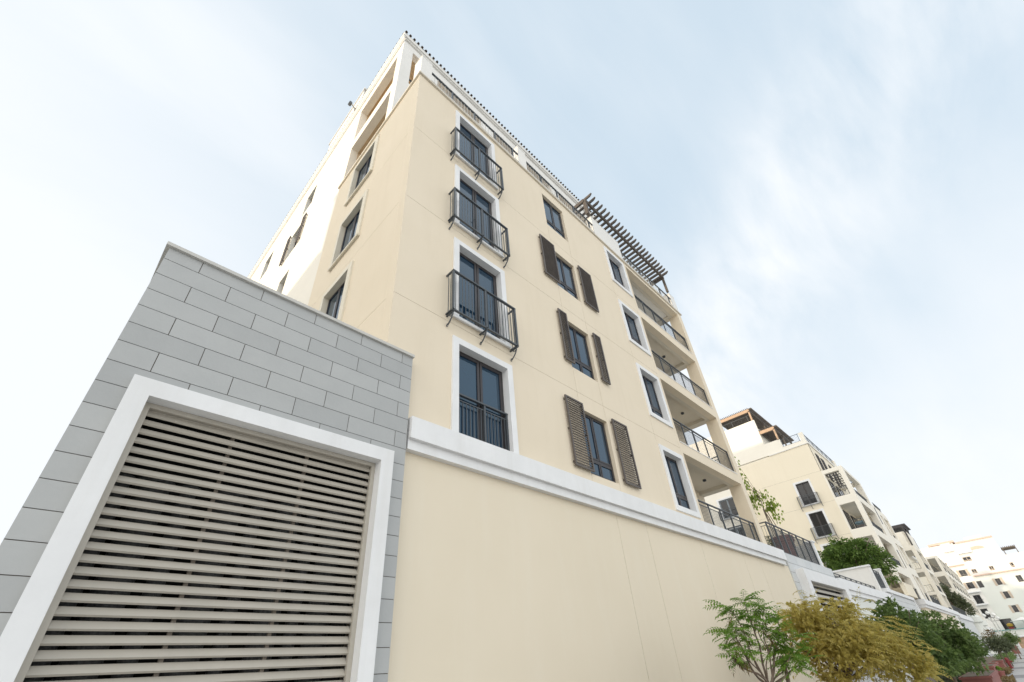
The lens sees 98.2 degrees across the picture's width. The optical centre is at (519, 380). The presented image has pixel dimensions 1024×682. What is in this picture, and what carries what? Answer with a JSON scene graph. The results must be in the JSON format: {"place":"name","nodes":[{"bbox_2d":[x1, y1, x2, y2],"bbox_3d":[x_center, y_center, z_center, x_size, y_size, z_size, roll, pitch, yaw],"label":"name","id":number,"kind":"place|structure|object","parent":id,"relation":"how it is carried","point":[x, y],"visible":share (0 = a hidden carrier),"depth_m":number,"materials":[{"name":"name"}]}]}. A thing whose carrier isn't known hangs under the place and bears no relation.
{"place":"outdoors","nodes":[
{"label":"outdoors","id":0,"kind":"place"},
{"bbox_2d":[0,0,1023,554],"label":"sky","id":1,"kind":"structure","parent":0,"point":[829,194],"materials":[{"name":"blue"}]},
{"bbox_2d":[771,535,795,553],"bbox_3d":[13.861,8.863,22.958,1.120,1.490,1.120,-32,-43,34],"label":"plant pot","id":2,"kind":"object","parent":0,"point":[784,543],"visible":0.17,"depth_m":22.81,"materials":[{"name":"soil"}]},
{"bbox_2d":[734,456,784,534],"bbox_3d":[13.296,6.522,25.021,2.171,4.963,0.924,-24,-39,26],"label":"terrace tree","id":3,"kind":"object","parent":2,"relation":"on","point":[753,500],"visible":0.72,"depth_m":24.61,"materials":[{"name":"green plant"}]},
{"bbox_2d":[939,583,975,615],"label":"dense tree","id":4,"kind":"object","parent":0,"point":[960,602],"visible":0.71,"depth_m":82.74,"materials":[{"name":"green plant"}]},
{"bbox_2d":[922,654,1016,681],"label":"planting bed","id":5,"kind":"object","parent":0,"point":[989,659],"visible":0.08,"depth_m":45.57,"materials":[{"name":"soil"}]},
{"bbox_2d":[703,589,825,681],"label":"young tree","id":6,"kind":"object","parent":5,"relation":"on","point":[785,649],"visible":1,"depth_m":8.31,"materials":[{"name":"green plant"}]},
{"bbox_2d":[757,586,953,681],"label":"olive gold tree","id":7,"kind":"object","parent":5,"relation":"on","point":[851,645],"visible":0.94,"depth_m":10.76,"materials":[{"name":"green plant"}]},
{"bbox_2d":[863,596,966,677],"bbox_3d":[12.826,8.833,14.567,2.894,3.183,2.097,-10,-35,7],"label":"dark green tree","id":8,"kind":"object","parent":5,"relation":"on","point":[926,631],"visible":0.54,"depth_m":14.38,"materials":[{"name":"green plant"}]},
{"bbox_2d":[905,609,990,681],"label":"dark green tree","id":9,"kind":"object","parent":5,"relation":"on","point":[965,642],"visible":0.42,"depth_m":16.26,"materials":[{"name":"green plant"}]},
{"bbox_2d":[934,671,962,681],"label":"hedge","id":10,"kind":"object","parent":5,"relation":"on","point":[944,678],"visible":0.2,"depth_m":17.99,"materials":[{"name":"green plant"}]},
{"bbox_2d":[981,628,1001,652],"bbox_3d":[42.060,23.354,39.107,1.451,2.733,1.639,-32,-43,34],"label":"slim tree","id":11,"kind":"object","parent":5,"relation":"on","point":[988,630],"visible":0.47,"depth_m":39.49,"materials":[{"name":"green plant"}]},
{"bbox_2d":[994,651,1016,663],"bbox_3d":[44.386,25.178,40.392,1.262,0.792,16.152,-32,-43,34],"label":"hedge","id":12,"kind":"object","parent":5,"relation":"on","point":[1010,656],"visible":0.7,"depth_m":37.96,"materials":[{"name":"green plant"}]},
{"bbox_2d":[920,535,1023,634],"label":"apartment building","id":13,"kind":"structure","parent":0,"point":[987,571],"depth_m":125.21,"materials":[{"name":"white paint"}]},
{"bbox_2d":[959,570,967,576],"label":"casement window","id":14,"kind":"structure","parent":13,"relation":"in","point":[962,572],"depth_m":129.06,"materials":[{"name":"grey glass"}]},
{"bbox_2d":[962,556,971,561],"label":"casement window","id":15,"kind":"structure","parent":13,"relation":"in","point":[968,558],"depth_m":129.68,"materials":[{"name":"beige glass"}]},
{"bbox_2d":[966,582,974,588],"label":"casement window","id":16,"kind":"structure","parent":13,"relation":"in","point":[970,585],"depth_m":127.19,"materials":[{"name":"grey glass"}]},
{"bbox_2d":[973,595,983,603],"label":"french window","id":17,"kind":"structure","parent":13,"relation":"in","point":[976,597],"depth_m":125.28,"materials":[{"name":"grey glass"}]},
{"bbox_2d":[976,581,983,587],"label":"casement window","id":18,"kind":"structure","parent":13,"relation":"in","point":[980,584],"depth_m":126.11,"materials":[{"name":"grey glass"}]},
{"bbox_2d":[980,608,990,618],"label":"french window","id":19,"kind":"structure","parent":13,"relation":"in","point":[982,610],"depth_m":123.58,"materials":[{"name":"grey metal"}]},
{"bbox_2d":[995,578,1002,584],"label":"casement window","id":20,"kind":"structure","parent":13,"relation":"in","point":[997,580],"depth_m":123.88,"materials":[{"name":"grey glass"}]},
{"bbox_2d":[1003,591,1010,597],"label":"casement window","id":21,"kind":"structure","parent":13,"relation":"in","point":[1005,593],"depth_m":122.05,"materials":[{"name":"grey metal"}]},
{"bbox_2d":[999,618,1016,629],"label":"french window","id":22,"kind":"structure","parent":13,"relation":"in","point":[1003,621],"depth_m":120.30,"materials":[{"name":"grey glass"}]},
{"bbox_2d":[1011,605,1019,611],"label":"casement window","id":23,"kind":"structure","parent":13,"relation":"in","point":[1014,607],"depth_m":120.18,"materials":[{"name":"grey glass"}]},
{"bbox_2d":[1015,575,1023,581],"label":"casement window","id":24,"kind":"structure","parent":13,"relation":"in","point":[1019,577],"depth_m":121.48,"materials":[{"name":"grey metal"}]},
{"bbox_2d":[987,648,1023,681],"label":"pavement","id":25,"kind":"structure","parent":0,"point":[1018,671],"depth_m":34.89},
{"bbox_2d":[958,670,1001,681],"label":"planter","id":26,"kind":"object","parent":25,"relation":"on","point":[992,676],"visible":0.85,"depth_m":17.12,"materials":[{"name":"soil"}]},
{"bbox_2d":[982,664,999,676],"bbox_3d":[25.867,15.937,24.271,0.600,0.635,3.600,-32,-43,34],"label":"planter","id":27,"kind":"object","parent":25,"relation":"on","point":[991,666],"visible":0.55,"depth_m":23.45,"materials":[{"name":"soil"}]},
{"bbox_2d":[988,615,1001,630],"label":"street lamp","id":28,"kind":"object","parent":25,"relation":"on","point":[997,617],"visible":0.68,"depth_m":77.33,"materials":[{"name":"metal"}]},
{"bbox_2d":[982,611,1011,651],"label":"street lamp","id":29,"kind":"object","parent":25,"relation":"on","point":[988,613],"visible":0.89,"depth_m":66.83,"materials":[{"name":"metal"}]},
{"bbox_2d":[992,659,1006,667],"bbox_3d":[32.865,19.429,30.259,0.550,0.635,2.700,-32,-43,34],"label":"planter","id":30,"kind":"object","parent":25,"relation":"on","point":[1001,664],"visible":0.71,"depth_m":29.53,"materials":[{"name":"soil"}]},
{"bbox_2d":[980,635,1015,666],"bbox_3d":[32.161,18.137,29.631,2.060,2.059,1.587,-32,-43,34],"label":"slim tree","id":31,"kind":"object","parent":30,"relation":"in","point":[996,644],"visible":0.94,"depth_m":29.70,"materials":[{"name":"green plant"}]},
{"bbox_2d":[990,634,1017,666],"bbox_3d":[36.976,20.466,33.731,1.418,2.150,1.802,6,-36,-15],"label":"slim tree","id":32,"kind":"object","parent":25,"relation":"on","point":[1004,651],"visible":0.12,"depth_m":33.65,"materials":[{"name":"green plant"}]},
{"bbox_2d":[994,628,1023,648],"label":"podium wall","id":33,"kind":"structure","parent":25,"relation":"on","point":[1020,632],"depth_m":114.22,"materials":[{"name":"white paint"}]},
{"bbox_2d":[1010,617,1023,621],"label":"patio umbrella","id":34,"kind":"object","parent":33,"relation":"on","point":[1020,619],"visible":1,"depth_m":116.35,"materials":[{"name":"fabric"}]},
{"bbox_2d":[999,630,1021,658],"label":"slim tree","id":35,"kind":"object","parent":25,"relation":"on","point":[1012,638],"visible":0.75,"depth_m":46.07,"materials":[{"name":"green plant"}]},
{"bbox_2d":[1001,667,1013,674],"bbox_3d":[30.147,17.937,27.450,0.614,0.363,4.164,-32,-43,34],"label":"hedge","id":36,"kind":"object","parent":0,"point":[1008,670],"visible":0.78,"depth_m":26.59,"materials":[{"name":"brown plant"}]},
{"bbox_2d":[1000,674,1015,681],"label":"hedge","id":37,"kind":"object","parent":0,"point":[1011,678],"visible":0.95,"depth_m":20.05,"materials":[{"name":"brown plant"}]},
{"bbox_2d":[1004,657,1013,667],"bbox_3d":[35.807,20.643,32.449,0.500,0.680,0.280,-32,-43,34],"label":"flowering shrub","id":38,"kind":"object","parent":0,"point":[1007,661],"visible":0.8,"depth_m":32.40,"materials":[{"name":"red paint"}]},
{"bbox_2d":[1006,623,1014,628],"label":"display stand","id":39,"kind":"object","parent":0,"point":[1010,625],"visible":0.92,"depth_m":117.83,"materials":[{"name":"yellow paint"}]},
{"bbox_2d":[1008,675,1023,677],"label":"paving strip","id":40,"kind":"object","parent":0,"point":[1018,676],"depth_m":24.39,"materials":[{"name":"grey concrete"}]},
{"bbox_2d":[995,666,1005,678],"bbox_3d":[25.938,15.750,23.971,0.482,0.592,0.480,-32,-43,34],"label":"flower pot","id":41,"kind":"object","parent":40,"relation":"on","point":[1000,673],"visible":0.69,"depth_m":23.81,"materials":[{"name":"red ceramic"}]},
{"label":"ground","id":42,"kind":"structure","parent":0,"visible":0},
{"bbox_2d":[0,241,414,681],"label":"utility block","id":43,"kind":"structure","parent":42,"relation":"on","point":[190,510],"depth_m":5.38,"materials":[{"name":"grey stone"}]},
{"bbox_2d":[247,30,766,679],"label":"apartment building","id":44,"kind":"structure","parent":42,"relation":"on","point":[451,234],"depth_m":14.09,"materials":[{"name":"beige paint"}]},
{"bbox_2d":[319,260,354,320],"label":"casement window","id":45,"kind":"structure","parent":44,"relation":"in","point":[333,302],"depth_m":12.43,"materials":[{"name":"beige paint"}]},
{"bbox_2d":[327,188,368,271],"bbox_3d":[-5.284,-4.707,13.975,1.840,2.340,0.290,-32,-43,34],"label":"casement window","id":46,"kind":"structure","parent":44,"relation":"in","point":[350,227],"depth_m":14.23,"materials":[{"name":"white metal"}]},
{"bbox_2d":[344,134,379,206],"bbox_3d":[-5.534,-7.488,15.889,1.840,2.370,0.290,-32,-43,34],"label":"casement window","id":47,"kind":"structure","parent":44,"relation":"in","point":[364,168],"depth_m":16.19,"materials":[{"name":"white metal"}]},
{"bbox_2d":[455,110,498,189],"bbox_3d":[-1.566,-7.951,15.403,0.325,2.935,1.830,-32,-43,34],"label":"french window","id":48,"kind":"structure","parent":44,"relation":"in","point":[461,122],"depth_m":15.70,"materials":[{"name":"white metal"}]},
{"bbox_2d":[454,164,503,257],"bbox_3d":[-1.308,-5.089,13.433,0.325,2.925,1.830,-32,-43,34],"label":"french window","id":49,"kind":"structure","parent":44,"relation":"in","point":[463,181],"depth_m":13.67,"materials":[{"name":"white metal"}]},
{"bbox_2d":[453,237,511,348],"bbox_3d":[-1.051,-2.238,11.471,0.325,2.845,1.830,-32,-43,34],"label":"french window","id":50,"kind":"structure","parent":44,"relation":"in","point":[466,260],"depth_m":11.67,"materials":[{"name":"white metal"}]},
{"bbox_2d":[451,335,518,453],"bbox_3d":[-0.825,0.389,9.675,0.295,2.465,1.810,-32,-43,34],"label":"french window","id":51,"kind":"structure","parent":44,"relation":"in","point":[477,374],"depth_m":9.84,"materials":[{"name":"white metal"}]},
{"bbox_2d":[543,198,564,238],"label":"casement window","id":52,"kind":"structure","parent":44,"relation":"in","point":[553,217],"depth_m":18.23,"materials":[{"name":"grey glass"}]},
{"bbox_2d":[556,256,577,299],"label":"casement window","id":53,"kind":"structure","parent":44,"relation":"in","point":[565,272],"depth_m":16.33,"materials":[{"name":"grey glass"}]},
{"bbox_2d":[566,325,594,379],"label":"casement window","id":54,"kind":"structure","parent":44,"relation":"in","point":[581,355],"depth_m":14.34,"materials":[{"name":"glass"}]},
{"bbox_2d":[581,413,615,482],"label":"casement window","id":55,"kind":"structure","parent":44,"relation":"in","point":[602,461],"depth_m":12.39,"materials":[{"name":"glass"}]},
{"bbox_2d":[603,245,632,297],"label":"window","id":56,"kind":"structure","parent":44,"relation":"in","point":[617,271],"depth_m":21.19,"materials":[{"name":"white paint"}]},
{"bbox_2d":[618,299,650,356],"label":"casement window","id":57,"kind":"structure","parent":44,"relation":"in","point":[632,322],"depth_m":19.19,"materials":[{"name":"white metal"}]},
{"bbox_2d":[635,362,673,428],"bbox_3d":[5.066,0.608,17.021,0.310,2.340,1.660,-32,-43,34],"label":"casement window","id":58,"kind":"structure","parent":44,"relation":"in","point":[651,387],"depth_m":17.21,"materials":[{"name":"white metal"}]},
{"bbox_2d":[658,444,700,518],"bbox_3d":[5.322,3.442,15.070,0.310,2.280,1.660,-32,-43,34],"label":"casement window","id":59,"kind":"structure","parent":44,"relation":"in","point":[678,479],"depth_m":15.22,"materials":[{"name":"white metal"}]},
{"bbox_2d":[388,416,828,681],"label":"retaining wall","id":60,"kind":"structure","parent":42,"relation":"on","point":[513,567],"depth_m":8.68,"materials":[{"name":"beige paint"}]},
{"bbox_2d":[785,553,890,681],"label":"stone wall","id":61,"kind":"structure","parent":42,"relation":"on","point":[810,578],"depth_m":20.60,"materials":[{"name":"paint"}]},
{"bbox_2d":[759,521,819,564],"bbox_3d":[13.320,8.115,21.730,0.404,1.270,6.602,-32,-43,34],"label":"terrace railing","id":62,"kind":"object","parent":61,"relation":"on","point":[798,543],"visible":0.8,"depth_m":21.30,"materials":[{"name":"metal"}]},
{"bbox_2d":[796,540,823,565],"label":"terrace pier wall","id":63,"kind":"structure","parent":61,"relation":"on","point":[816,552],"depth_m":23.87,"materials":[{"name":"white paint"}]},
{"bbox_2d":[836,578,913,681],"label":"white wall","id":64,"kind":"structure","parent":42,"relation":"on","point":[866,593],"depth_m":26.59,"materials":[{"name":"white stucco"}]},
{"bbox_2d":[833,573,874,588],"bbox_3d":[21.345,13.023,28.079,0.064,0.800,12.400,-32,-43,34],"label":"terrace railing","id":65,"kind":"object","parent":64,"relation":"on","point":[856,581],"visible":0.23,"depth_m":28.04,"materials":[{"name":"metal"}]},
{"bbox_2d":[835,575,925,618],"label":"podium terrace","id":66,"kind":"structure","parent":42,"relation":"on","point":[872,587],"depth_m":29.99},
{"bbox_2d":[764,535,779,548],"bbox_3d":[13.169,8.788,22.880,0.682,1.627,0.775,-24,-39,25],"label":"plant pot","id":67,"kind":"object","parent":66,"relation":"on","point":[768,536],"visible":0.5,"depth_m":23.14,"materials":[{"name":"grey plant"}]},
{"bbox_2d":[689,408,931,601],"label":"apartment building","id":68,"kind":"structure","parent":66,"relation":"on","point":[810,489],"depth_m":50.74,"materials":[{"name":"beige paint"}]},
{"bbox_2d":[716,495,738,518],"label":"french window","id":69,"kind":"structure","parent":68,"relation":"in","point":[724,503],"depth_m":52.50,"materials":[{"name":"grey metal"}]},
{"bbox_2d":[729,527,744,534],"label":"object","id":70,"kind":"structure","parent":68,"relation":"in","point":[729,527],"depth_m":50.72,"materials":[{"name":"grey metal"}]},
{"bbox_2d":[792,479,819,506],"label":"french window","id":71,"kind":"structure","parent":68,"relation":"in","point":[804,487],"depth_m":49.37,"materials":[{"name":"white metal"}]},
{"bbox_2d":[806,508,834,538],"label":"french window","id":72,"kind":"structure","parent":68,"relation":"in","point":[816,518],"depth_m":47.47,"materials":[{"name":"white metal"}]},
{"bbox_2d":[815,453,828,477],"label":"french window","id":73,"kind":"structure","parent":68,"relation":"in","point":[817,456],"depth_m":51.03,"materials":[{"name":"grey metal"}]},
{"bbox_2d":[820,543,832,556],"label":"french window","id":74,"kind":"structure","parent":68,"relation":"in","point":[822,545],"depth_m":46.30,"materials":[{"name":"white paint"}]},
{"bbox_2d":[820,458,833,481],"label":"french window","id":75,"kind":"structure","parent":68,"relation":"in","point":[822,460],"depth_m":52.38,"materials":[{"name":"grey glass"}]},
{"bbox_2d":[828,480,838,496],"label":"glass door","id":76,"kind":"structure","parent":68,"relation":"in","point":[831,484],"depth_m":49.13,"materials":[{"name":"brown glass"}]},
{"bbox_2d":[843,510,854,528],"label":"glass door","id":77,"kind":"structure","parent":68,"relation":"in","point":[846,514],"depth_m":47.23,"materials":[{"name":"grey glass"}]},
{"bbox_2d":[855,520,864,527],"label":"lounge chair","id":78,"kind":"object","parent":68,"relation":"on","point":[861,522],"visible":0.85,"depth_m":45.27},
{"bbox_2d":[832,564,882,591],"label":"terrace divider wall","id":79,"kind":"structure","parent":66,"relation":"on","point":[864,574],"depth_m":32.87,"materials":[{"name":"white paint"}]},
{"bbox_2d":[817,533,901,585],"bbox_3d":[29.926,16.147,39.291,5.804,5.641,4.089,-23,-38,24],"label":"dense tree","id":80,"kind":"object","parent":66,"relation":"on","point":[852,552],"visible":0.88,"depth_m":39.05,"materials":[{"name":"green plant"}]},
{"bbox_2d":[893,582,917,598],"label":"terrace wall","id":81,"kind":"structure","parent":66,"relation":"on","point":[906,589],"depth_m":42.49,"materials":[{"name":"beige paint"}]},
{"bbox_2d":[881,588,920,616],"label":"stone wall","id":82,"kind":"structure","parent":42,"relation":"on","point":[906,602],"depth_m":36.92,"materials":[{"name":"stone"}]},
{"bbox_2d":[872,569,885,587],"bbox_3d":[27.384,15.144,33.809,0.064,1.300,2.950,-32,-43,34],"label":"terrace railing","id":83,"kind":"object","parent":82,"relation":"on","point":[879,579],"visible":0.66,"depth_m":34.06,"materials":[{"name":"metal"}]},
{"bbox_2d":[872,568,892,595],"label":"gate pier","id":84,"kind":"structure","parent":82,"relation":"on","point":[882,576],"depth_m":34.88,"materials":[{"name":"white paint"}]},
{"bbox_2d":[915,599,962,628],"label":"bay wall","id":85,"kind":"structure","parent":42,"relation":"on","point":[925,604],"depth_m":50.42,"materials":[{"name":"beige paint"}]},
{"bbox_2d":[931,596,940,604],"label":"terrace railing","id":86,"kind":"object","parent":85,"relation":"on","point":[935,600],"visible":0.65,"depth_m":55.58,"materials":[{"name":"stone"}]},
{"bbox_2d":[959,613,997,655],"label":"stone wall","id":87,"kind":"structure","parent":42,"relation":"on","point":[977,624],"depth_m":81.46,"materials":[{"name":"paint"}]},
{"bbox_2d":[891,523,952,609],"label":"apartment building","id":88,"kind":"structure","parent":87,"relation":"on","point":[910,546],"depth_m":74.04,"materials":[{"name":"white paint"}]},
{"bbox_2d":[918,556,983,619],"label":"apartment building","id":89,"kind":"structure","parent":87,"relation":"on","point":[945,574],"depth_m":95.25,"materials":[{"name":"white paint"}]},
{"bbox_2d":[957,608,966,615],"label":"terrace railing","id":90,"kind":"object","parent":87,"relation":"on","point":[961,611],"visible":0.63,"depth_m":77.09,"materials":[{"name":"metal"}]}
]}

